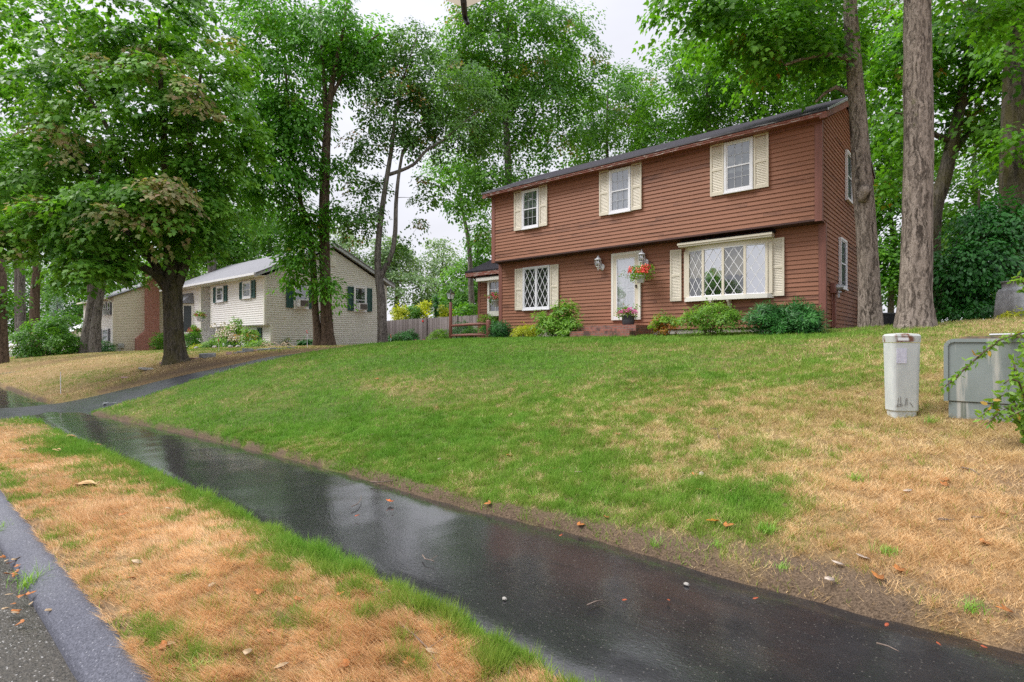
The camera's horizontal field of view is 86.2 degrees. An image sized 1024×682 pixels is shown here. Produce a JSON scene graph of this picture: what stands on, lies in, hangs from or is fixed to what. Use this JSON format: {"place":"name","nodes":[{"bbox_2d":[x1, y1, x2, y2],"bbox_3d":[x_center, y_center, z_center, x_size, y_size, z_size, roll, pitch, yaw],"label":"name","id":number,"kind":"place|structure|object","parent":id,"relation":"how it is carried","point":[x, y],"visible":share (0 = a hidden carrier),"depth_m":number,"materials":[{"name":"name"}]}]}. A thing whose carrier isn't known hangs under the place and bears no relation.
{"place":"outdoors","nodes":[
{"label":"outdoors","id":0,"kind":"place"},
{"bbox_2d":[0,550,76,681],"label":"road","id":1,"kind":"structure","parent":0,"point":[29,651],"depth_m":3.14,"materials":[{"name":"grey asphalt"}]},
{"bbox_2d":[0,491,153,681],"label":"kerb","id":2,"kind":"structure","parent":1,"relation":"on","point":[82,638],"depth_m":3.34,"materials":[{"name":"concrete"}]},
{"bbox_2d":[4,557,53,593],"bbox_3d":[-3.337,1.627,3.858,0.412,0.165,0.398,0,0,41],"label":"grass tuft","id":3,"kind":"object","parent":2,"relation":"on","point":[24,583],"visible":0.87,"depth_m":3.81,"materials":[{"name":"green plant"}]},
{"bbox_2d":[0,350,320,419],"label":"driveway","id":4,"kind":"structure","parent":0,"point":[88,405],"depth_m":14.05,"materials":[{"name":"grey asphalt"}]},
{"bbox_2d":[446,0,481,25],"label":"hanging lamp","id":5,"kind":"object","parent":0,"point":[464,4],"visible":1,"depth_m":0.60,"materials":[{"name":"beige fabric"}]},
{"bbox_2d":[0,0,1002,343],"label":"sky","id":6,"kind":"structure","parent":0,"point":[621,32],"materials":[{"name":"white"}]},
{"bbox_2d":[0,386,1023,681],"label":"sidewalk","id":7,"kind":"structure","parent":0,"point":[662,622],"depth_m":3.53,"materials":[{"name":"black asphalt"}]},
{"bbox_2d":[0,315,1023,681],"bbox_3d":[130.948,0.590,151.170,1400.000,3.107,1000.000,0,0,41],"label":"ground","id":8,"kind":"structure","parent":0,"point":[872,596],"depth_m":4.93,"materials":[{"name":"plant"}]},
{"bbox_2d":[7,218,44,343],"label":"tree","id":9,"kind":"object","parent":8,"relation":"on","point":[14,273],"visible":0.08,"depth_m":50.08,"materials":[{"name":"plant"}]},
{"bbox_2d":[0,120,59,363],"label":"tree","id":10,"kind":"object","parent":8,"relation":"on","point":[4,340],"visible":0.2,"depth_m":31.91,"materials":[{"name":"green plant"}]},
{"bbox_2d":[0,168,63,344],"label":"tree","id":11,"kind":"object","parent":8,"relation":"on","point":[21,287],"visible":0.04,"depth_m":48.80,"materials":[{"name":"grey plant"}]},
{"bbox_2d":[6,260,70,345],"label":"tree","id":12,"kind":"object","parent":8,"relation":"on","point":[12,327],"visible":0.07,"depth_m":75.77,"materials":[{"name":"plant"}]},
{"bbox_2d":[8,309,86,358],"bbox_3d":[-32.087,-0.151,37.996,5.839,4.307,5.294,0,0,41],"label":"bush","id":13,"kind":"object","parent":8,"relation":"on","point":[56,330],"visible":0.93,"depth_m":37.22,"materials":[{"name":"green plant"}]},
{"bbox_2d":[2,177,110,353],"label":"tree","id":14,"kind":"object","parent":8,"relation":"on","point":[34,311],"visible":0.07,"depth_m":45.99,"materials":[{"name":"green plant"}]},
{"bbox_2d":[45,296,75,345],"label":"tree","id":15,"kind":"object","parent":8,"relation":"on","point":[57,305],"visible":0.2,"depth_m":59.96,"materials":[{"name":"green plant"}]},
{"bbox_2d":[4,172,141,353],"bbox_3d":[-30.192,-5.567,38.751,10.154,13.514,8.468,0,0,12],"label":"forked tree","id":16,"kind":"object","parent":8,"relation":"on","point":[90,337],"visible":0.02,"depth_m":37.62,"materials":[{"name":"brown plant"}]},
{"bbox_2d":[26,269,142,327],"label":"tree","id":17,"kind":"object","parent":8,"relation":"on","point":[76,310],"visible":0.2,"depth_m":72.02,"materials":[{"name":"green plant"}]},
{"bbox_2d":[74,480,105,488],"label":"dry leaf clump","id":18,"kind":"object","parent":8,"relation":"on","point":[87,482],"visible":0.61,"depth_m":5.89,"materials":[{"name":"beige plant"}]},
{"bbox_2d":[101,338,117,351],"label":"shrub","id":19,"kind":"object","parent":8,"relation":"on","point":[106,344],"visible":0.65,"depth_m":47.51,"materials":[{"name":"green plant"}]},
{"bbox_2d":[77,274,162,351],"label":"house","id":20,"kind":"structure","parent":8,"relation":"on","point":[132,320],"depth_m":50.23,"materials":[{"name":"beige"}]},
{"bbox_2d":[0,0,277,365],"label":"maple tree","id":21,"kind":"object","parent":8,"relation":"on","point":[141,204],"visible":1,"depth_m":16.86,"materials":[{"name":"green plant"}]},
{"bbox_2d":[106,241,189,290],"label":"tree","id":22,"kind":"object","parent":8,"relation":"on","point":[130,277],"visible":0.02,"depth_m":77.79,"materials":[{"name":"green plant"}]},
{"bbox_2d":[149,332,163,349],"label":"shrub","id":23,"kind":"object","parent":8,"relation":"on","point":[159,340],"visible":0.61,"depth_m":37.68,"materials":[{"name":"green plant"}]},
{"bbox_2d":[134,191,207,288],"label":"tree","id":24,"kind":"object","parent":8,"relation":"on","point":[162,258],"visible":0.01,"depth_m":51.80,"materials":[{"name":"green plant"}]},
{"bbox_2d":[172,650,214,674],"bbox_3d":[-1.525,1.558,2.652,0.193,0.067,0.235,0,0,41],"label":"grass tuft","id":25,"kind":"object","parent":8,"relation":"on","point":[199,661],"visible":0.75,"depth_m":2.66,"materials":[{"name":"green plant"}]},
{"bbox_2d":[184,331,203,348],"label":"shrub","id":26,"kind":"object","parent":8,"relation":"on","point":[193,340],"visible":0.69,"depth_m":33.78,"materials":[{"name":"green plant"}]},
{"bbox_2d":[187,323,201,337],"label":"shrub","id":27,"kind":"object","parent":8,"relation":"on","point":[194,328],"visible":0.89,"depth_m":34.32,"materials":[{"name":"green plant"}]},
{"bbox_2d":[199,353,215,357],"bbox_3d":[-10.569,0.506,19.005,0.518,0.160,0.285,-3,4,-28],"label":"edging stone","id":28,"kind":"object","parent":8,"relation":"on","point":[205,355],"visible":0.89,"depth_m":18.90,"materials":[{"name":"stone"}]},
{"bbox_2d":[198,337,221,347],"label":"shrub","id":29,"kind":"object","parent":8,"relation":"on","point":[208,344],"visible":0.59,"depth_m":31.57,"materials":[{"name":"green plant"}]},
{"bbox_2d":[143,202,277,280],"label":"tree","id":30,"kind":"object","parent":8,"relation":"on","point":[234,244],"visible":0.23,"depth_m":44.48,"materials":[{"name":"green plant"}]},
{"bbox_2d":[210,316,260,346],"bbox_3d":[-15.362,-0.380,30.238,5.124,2.042,1.687,0,0,41],"label":"hydrangea","id":31,"kind":"object","parent":8,"relation":"on","point":[232,338],"visible":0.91,"depth_m":29.93,"materials":[{"name":"white plant"}]},
{"bbox_2d":[185,177,318,280],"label":"tree","id":32,"kind":"object","parent":8,"relation":"on","point":[240,242],"visible":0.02,"depth_m":65.97,"materials":[{"name":"green plant"}]},
{"bbox_2d":[242,338,275,346],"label":"shrub","id":33,"kind":"object","parent":8,"relation":"on","point":[260,342],"visible":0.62,"depth_m":27.67,"materials":[{"name":"green plant"}]},
{"bbox_2d":[218,190,305,265],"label":"tree","id":34,"kind":"object","parent":8,"relation":"on","point":[272,247],"visible":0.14,"depth_m":47.49,"materials":[{"name":"green plant"}]},
{"bbox_2d":[159,243,395,346],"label":"house","id":35,"kind":"structure","parent":8,"relation":"on","point":[239,291],"depth_m":33.43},
{"bbox_2d":[183,293,193,333],"bbox_3d":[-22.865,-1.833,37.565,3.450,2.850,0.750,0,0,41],"label":"door","id":36,"kind":"structure","parent":35,"relation":"in","point":[188,309],"depth_m":36.71,"materials":[{"name":"white wood"}]},
{"bbox_2d":[193,311,205,321],"bbox_3d":[-20.203,-1.642,35.405,1.164,0.757,0.771,0,0,41],"label":"hanging basket","id":37,"kind":"object","parent":35,"relation":"hanging from","point":[199,317],"visible":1,"depth_m":35.24,"materials":[{"name":"white plant"}]},
{"bbox_2d":[215,286,223,302],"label":"window","id":38,"kind":"structure","parent":35,"relation":"in","point":[219,289],"depth_m":33.73,"materials":[{"name":"white paint"}]},
{"bbox_2d":[242,281,250,298],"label":"window","id":39,"kind":"structure","parent":35,"relation":"in","point":[246,286],"depth_m":31.31,"materials":[{"name":"white glass"}]},
{"bbox_2d":[293,281,308,308],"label":"window","id":40,"kind":"structure","parent":35,"relation":"in","point":[300,303],"depth_m":31.41,"materials":[{"name":"white paint"}]},
{"bbox_2d":[354,286,366,311],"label":"window","id":41,"kind":"structure","parent":35,"relation":"in","point":[360,293],"depth_m":34.43,"materials":[{"name":"white paint"}]},
{"bbox_2d":[200,0,408,345],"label":"twin trunk tree","id":42,"kind":"object","parent":8,"relation":"on","point":[285,115],"visible":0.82,"depth_m":24.07,"materials":[{"name":"green plant"}]},
{"bbox_2d":[296,336,312,345],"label":"hosta","id":43,"kind":"object","parent":8,"relation":"on","point":[304,342],"visible":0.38,"depth_m":29.39,"materials":[{"name":"green plant"}]},
{"bbox_2d":[298,226,393,291],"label":"tree","id":44,"kind":"object","parent":8,"relation":"on","point":[339,241],"visible":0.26,"depth_m":59.39,"materials":[{"name":"green plant"}]},
{"bbox_2d":[390,303,412,320],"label":"bush","id":45,"kind":"object","parent":8,"relation":"on","point":[397,313],"visible":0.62,"depth_m":43.31,"materials":[{"name":"yellow plant"}]},
{"bbox_2d":[391,331,412,341],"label":"shrub","id":46,"kind":"object","parent":8,"relation":"on","point":[403,337],"visible":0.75,"depth_m":30.36,"materials":[{"name":"green plant"}]},
{"bbox_2d":[358,235,448,319],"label":"tree","id":47,"kind":"object","parent":8,"relation":"on","point":[413,279],"visible":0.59,"depth_m":59.71,"materials":[{"name":"green plant"}]},
{"bbox_2d":[403,328,420,340],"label":"shrub","id":48,"kind":"object","parent":8,"relation":"on","point":[412,334],"visible":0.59,"depth_m":32.19,"materials":[{"name":"green plant"}]},
{"bbox_2d":[404,304,423,318],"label":"bush","id":49,"kind":"object","parent":8,"relation":"on","point":[415,314],"visible":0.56,"depth_m":44.43,"materials":[{"name":"green plant"}]},
{"bbox_2d":[328,17,514,342],"bbox_3d":[-4.027,-7.027,24.918,5.145,14.954,8.262,-1,-1,79],"label":"forked tree","id":50,"kind":"object","parent":8,"relation":"on","point":[419,96],"visible":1,"depth_m":24.27,"materials":[{"name":"green plant"}]},
{"bbox_2d":[412,299,432,318],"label":"bush","id":51,"kind":"object","parent":8,"relation":"on","point":[425,306],"visible":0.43,"depth_m":45.69,"materials":[{"name":"yellow plant"}]},
{"bbox_2d":[398,622,457,678],"bbox_3d":[-0.409,1.557,2.830,0.133,0.039,0.655,0,0,-34],"label":"twig","id":52,"kind":"object","parent":8,"relation":"on","point":[427,647],"visible":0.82,"depth_m":2.82,"materials":[{"name":"wood"}]},
{"bbox_2d":[387,315,477,339],"bbox_3d":[-3.066,-0.628,34.648,21.997,2.226,0.100,0,0,41],"label":"fence","id":53,"kind":"object","parent":8,"relation":"on","point":[424,327],"visible":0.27,"depth_m":36.99,"materials":[{"name":"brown wood"}]},
{"bbox_2d":[431,294,440,317],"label":"cypress","id":54,"kind":"object","parent":8,"relation":"on","point":[435,304],"visible":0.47,"depth_m":42.93,"materials":[{"name":"green plant"}]},
{"bbox_2d":[426,328,448,339],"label":"shrub","id":55,"kind":"object","parent":8,"relation":"on","point":[442,335],"visible":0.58,"depth_m":26.00,"materials":[{"name":"green plant"}]},
{"bbox_2d":[411,236,476,316],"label":"tree","id":56,"kind":"object","parent":8,"relation":"on","point":[435,262],"visible":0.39,"depth_m":64.23,"materials":[{"name":"green plant"}]},
{"bbox_2d":[433,304,455,317],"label":"bush","id":57,"kind":"object","parent":8,"relation":"on","point":[444,311],"visible":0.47,"depth_m":43.42,"materials":[{"name":"yellow plant"}]},
{"bbox_2d":[446,288,454,337],"bbox_3d":[-2.299,-0.896,20.503,0.251,2.187,0.253,0,0,41],"label":"lamp post","id":58,"kind":"object","parent":8,"relation":"on","point":[450,316],"visible":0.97,"depth_m":20.45,"materials":[{"name":"brown wood"}]},
{"bbox_2d":[412,143,490,314],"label":"shade tree","id":59,"kind":"object","parent":8,"relation":"on","point":[470,280],"visible":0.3,"depth_m":43.82,"materials":[{"name":"green plant"}]},
{"bbox_2d":[445,319,474,338],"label":"shrub","id":60,"kind":"object","parent":8,"relation":"on","point":[455,330],"visible":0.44,"depth_m":26.39,"materials":[{"name":"green plant"}]},
{"bbox_2d":[430,230,490,315],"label":"tree","id":61,"kind":"object","parent":8,"relation":"on","point":[460,296],"visible":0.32,"depth_m":46.66,"materials":[{"name":"green plant"}]},
{"bbox_2d":[452,302,477,315],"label":"bush","id":62,"kind":"object","parent":8,"relation":"on","point":[468,311],"visible":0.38,"depth_m":39.47,"materials":[{"name":"green plant"}]},
{"bbox_2d":[461,326,477,337],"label":"shrub","id":63,"kind":"object","parent":8,"relation":"on","point":[468,330],"visible":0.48,"depth_m":25.86,"materials":[{"name":"green plant"}]},
{"bbox_2d":[451,320,490,337],"bbox_3d":[-1.508,-0.251,20.091,1.688,1.000,0.170,0,0,29],"label":"log rail","id":64,"kind":"object","parent":8,"relation":"on","point":[488,324],"visible":0.89,"depth_m":19.94,"materials":[{"name":"brown wood"}]},
{"bbox_2d":[476,314,498,332],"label":"shrub","id":65,"kind":"object","parent":8,"relation":"on","point":[488,317],"visible":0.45,"depth_m":22.20,"materials":[{"name":"green plant"}]},
{"bbox_2d":[480,320,516,337],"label":"yew shrub","id":66,"kind":"object","parent":8,"relation":"on","point":[500,329],"visible":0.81,"depth_m":19.57,"materials":[{"name":"green plant"}]},
{"bbox_2d":[419,0,617,257],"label":"shade tree","id":67,"kind":"object","parent":8,"relation":"on","point":[558,84],"visible":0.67,"depth_m":33.79,"materials":[{"name":"green plant"}]},
{"bbox_2d":[510,321,545,336],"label":"yellow shrub","id":68,"kind":"object","parent":8,"relation":"on","point":[519,331],"visible":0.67,"depth_m":18.72,"materials":[{"name":"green plant"}]},
{"bbox_2d":[527,296,583,336],"bbox_3d":[1.443,-0.649,17.801,2.411,1.630,1.429,0,0,41],"label":"rhododendron","id":69,"kind":"object","parent":8,"relation":"on","point":[563,325],"visible":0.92,"depth_m":17.66,"materials":[{"name":"green plant"}]},
{"bbox_2d":[570,324,651,336],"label":"brick steps","id":70,"kind":"structure","parent":8,"relation":"on","point":[615,330],"depth_m":16.37,"materials":[{"name":"red brick"}]},
{"bbox_2d":[614,303,639,324],"bbox_3d":[3.466,-0.805,16.442,0.733,0.650,0.715,0,0,41],"label":"flower pot","id":71,"kind":"object","parent":70,"relation":"on","point":[628,318],"visible":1,"depth_m":16.32,"materials":[{"name":"pink plant"}]},
{"bbox_2d":[546,58,681,169],"bbox_3d":[7.352,-10.039,40.195,7.354,20.997,10.768,-1,-1,76],"label":"shade tree","id":72,"kind":"object","parent":8,"relation":"on","point":[602,133],"visible":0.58,"depth_m":39.30,"materials":[{"name":"green plant"}]},
{"bbox_2d":[647,309,682,334],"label":"azalea","id":73,"kind":"object","parent":8,"relation":"on","point":[664,323],"visible":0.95,"depth_m":15.50,"materials":[{"name":"green plant"}]},
{"bbox_2d":[465,97,875,337],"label":"house","id":74,"kind":"structure","parent":8,"relation":"on","point":[743,216],"depth_m":15.89,"materials":[{"name":"brown wood"}]},
{"bbox_2d":[476,275,498,316],"bbox_3d":[-0.589,-1.860,22.318,1.910,1.690,0.640,0,0,41],"label":"bow window","id":75,"kind":"structure","parent":74,"relation":"in","point":[492,282],"depth_m":22.44,"materials":[{"name":"white paint"}]},
{"bbox_2d":[484,292,498,306],"bbox_3d":[-0.662,-1.683,21.711,0.841,0.654,0.726,0,0,16],"label":"hanging basket","id":76,"kind":"object","parent":74,"relation":"hanging from","point":[494,303],"visible":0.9,"depth_m":21.65,"materials":[{"name":"red plant"}]},
{"bbox_2d":[521,188,539,229],"bbox_3d":[0.642,-4.658,19.348,0.770,1.390,0.085,0,0,41],"label":"window","id":77,"kind":"structure","parent":74,"relation":"in","point":[530,198],"depth_m":19.36,"materials":[{"name":"white glass"}]},
{"bbox_2d":[522,265,550,310],"bbox_3d":[0.862,-1.894,19.679,1.240,1.575,0.085,0,0,41],"label":"window","id":78,"kind":"structure","parent":74,"relation":"in","point":[536,279],"depth_m":19.66,"materials":[{"name":"white paint"}]},
{"bbox_2d":[608,166,631,214],"bbox_3d":[3.348,-4.663,17.004,0.770,1.390,0.085,0,0,41],"label":"window","id":79,"kind":"structure","parent":74,"relation":"in","point":[619,179],"depth_m":17.02,"materials":[{"name":"white glass"}]},
{"bbox_2d":[611,250,640,319],"bbox_3d":[3.586,-1.738,17.302,1.030,2.140,0.110,0,0,41],"label":"door","id":80,"kind":"structure","parent":74,"relation":"in","point":[623,291],"depth_m":17.36,"materials":[{"name":"beige paint"}]},
{"bbox_2d":[677,230,774,308],"bbox_3d":[5.873,-1.855,15.170,2.580,2.165,0.340,0,0,41],"label":"bay window","id":81,"kind":"structure","parent":74,"relation":"in","point":[728,268],"depth_m":15.13,"materials":[{"name":"white glass"}]},
{"bbox_2d":[723,136,753,194],"bbox_3d":[6.058,-4.687,14.656,0.770,1.395,0.085,0,0,41],"label":"window","id":82,"kind":"structure","parent":74,"relation":"in","point":[738,154],"depth_m":14.66,"materials":[{"name":"white glass"}]},
{"bbox_2d":[839,237,847,290],"bbox_3d":[9.220,-2.128,15.224,0.085,1.410,0.900,0,0,41],"label":"window","id":83,"kind":"structure","parent":74,"relation":"in","point":[843,244],"depth_m":15.33,"materials":[{"name":"white paint"}]},
{"bbox_2d":[845,149,852,205],"bbox_3d":[9.819,-4.744,15.922,0.085,1.435,0.890,0,0,41],"label":"window","id":84,"kind":"structure","parent":74,"relation":"in","point":[848,174],"depth_m":15.88,"materials":[{"name":"white paint"}]},
{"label":"basket hook","id":85,"kind":"object","parent":74,"relation":"attached to","visible":0},
{"bbox_2d":[617,263,655,282],"bbox_3d":[3.850,-2.056,16.771,1.306,0.593,0.839,0,0,62],"label":"hanging basket","id":86,"kind":"object","parent":85,"relation":"hanging from","point":[641,270],"visible":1,"depth_m":16.52,"materials":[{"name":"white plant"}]},
{"bbox_2d":[671,298,751,335],"bbox_3d":[5.203,-0.577,14.346,2.064,1.167,1.254,0,0,41],"label":"airy shrub","id":87,"kind":"object","parent":8,"relation":"on","point":[730,315],"visible":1,"depth_m":14.16,"materials":[{"name":"green plant"}]},
{"bbox_2d":[617,0,829,152],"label":"shade tree","id":88,"kind":"object","parent":8,"relation":"on","point":[700,115],"visible":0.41,"depth_m":33.20,"materials":[{"name":"green plant"}]},
{"bbox_2d":[632,0,888,326],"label":"furrowed tree","id":89,"kind":"object","parent":8,"relation":"on","point":[823,52],"visible":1,"depth_m":12.98,"materials":[{"name":"green plant"}]},
{"bbox_2d":[749,516,782,535],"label":"grass tuft","id":90,"kind":"object","parent":8,"relation":"on","point":[771,530],"visible":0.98,"depth_m":4.08,"materials":[{"name":"green plant"}]},
{"bbox_2d":[738,295,831,334],"bbox_3d":[6.636,-0.540,13.317,2.156,1.124,1.496,0,0,41],"label":"yew hedge","id":91,"kind":"object","parent":8,"relation":"on","point":[784,318],"visible":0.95,"depth_m":13.02,"materials":[{"name":"green plant"}]},
{"bbox_2d":[749,0,935,184],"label":"shade tree","id":92,"kind":"object","parent":8,"relation":"on","point":[874,19],"visible":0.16,"depth_m":26.69,"materials":[{"name":"green plant"}]},
{"bbox_2d":[868,537,901,557],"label":"grass tuft","id":93,"kind":"object","parent":8,"relation":"on","point":[888,550],"visible":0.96,"depth_m":3.65,"materials":[{"name":"green plant"}]},
{"bbox_2d":[883,313,895,325],"bbox_3d":[10.396,-0.502,15.201,0.570,0.550,0.490,0,0,0],"label":"bin","id":94,"kind":"object","parent":8,"relation":"on","point":[888,318],"visible":0.31,"depth_m":14.98,"materials":[{"name":"black plastic"}]},
{"bbox_2d":[882,333,920,417],"bbox_3d":[4.251,0.422,5.974,0.314,1.015,0.223,0,0,7],"label":"utility pedestal","id":95,"kind":"object","parent":8,"relation":"on","point":[901,369],"visible":0.9,"depth_m":5.88,"materials":[{"name":"paint"}]},
{"bbox_2d":[874,157,966,312],"bbox_3d":[20.096,-4.880,27.354,8.289,9.768,4.566,0,0,-22],"label":"shade tree","id":96,"kind":"object","parent":8,"relation":"on","point":[888,253],"visible":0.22,"depth_m":26.26,"materials":[{"name":"green plant"}]},
{"bbox_2d":[844,0,1012,311],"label":"leaning tree","id":97,"kind":"object","parent":8,"relation":"on","point":[959,124],"visible":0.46,"depth_m":18.26,"materials":[{"name":"green plant"}]},
{"bbox_2d":[881,106,998,319],"bbox_3d":[25.238,-6.635,30.160,8.757,12.919,8.361,0,0,41],"label":"shade tree","id":98,"kind":"object","parent":8,"relation":"on","point":[956,175],"visible":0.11,"depth_m":29.92,"materials":[{"name":"green plant"}]},
{"bbox_2d":[935,306,970,321],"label":"fern clump","id":99,"kind":"object","parent":8,"relation":"on","point":[954,315],"visible":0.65,"depth_m":13.86,"materials":[{"name":"green plant"}]},
{"bbox_2d":[893,0,1023,328],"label":"furrowed tree","id":100,"kind":"object","parent":8,"relation":"on","point":[915,306],"visible":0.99,"depth_m":11.48,"materials":[{"name":"brown plant"}]},
{"bbox_2d":[902,0,1023,289],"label":"tree","id":101,"kind":"object","parent":8,"relation":"on","point":[1010,158],"visible":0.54,"depth_m":15.73,"materials":[{"name":"green plant"}]},
{"bbox_2d":[957,594,992,616],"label":"grass tuft","id":102,"kind":"object","parent":8,"relation":"on","point":[972,610],"visible":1,"depth_m":3.10,"materials":[{"name":"green plant"}]},
{"bbox_2d":[933,185,1023,322],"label":"bush","id":103,"kind":"object","parent":8,"relation":"on","point":[978,248],"visible":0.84,"depth_m":14.55,"materials":[{"name":"green plant"}]},
{"bbox_2d":[962,301,994,320],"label":"fern clump","id":104,"kind":"object","parent":8,"relation":"on","point":[981,314],"visible":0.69,"depth_m":13.44,"materials":[{"name":"green plant"}]},
{"bbox_2d":[939,271,1023,443],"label":"shrub","id":105,"kind":"object","parent":8,"relation":"on","point":[1016,413],"visible":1,"depth_m":4.95,"materials":[{"name":"green plant"}]},
{"bbox_2d":[944,333,1023,421],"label":"transformer box","id":106,"kind":"object","parent":8,"relation":"on","point":[969,392],"visible":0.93,"depth_m":5.59,"materials":[{"name":"paint"}]},
{"bbox_2d":[993,281,1023,319],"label":"utility tank","id":107,"kind":"object","parent":8,"relation":"on","point":[1009,298],"visible":0.75,"depth_m":12.20,"materials":[{"name":"grey metal"}]},
{"bbox_2d":[997,306,1023,318],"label":"fern clump","id":108,"kind":"object","parent":8,"relation":"on","point":[1009,314],"visible":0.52,"depth_m":11.72,"materials":[{"name":"yellow plant"}]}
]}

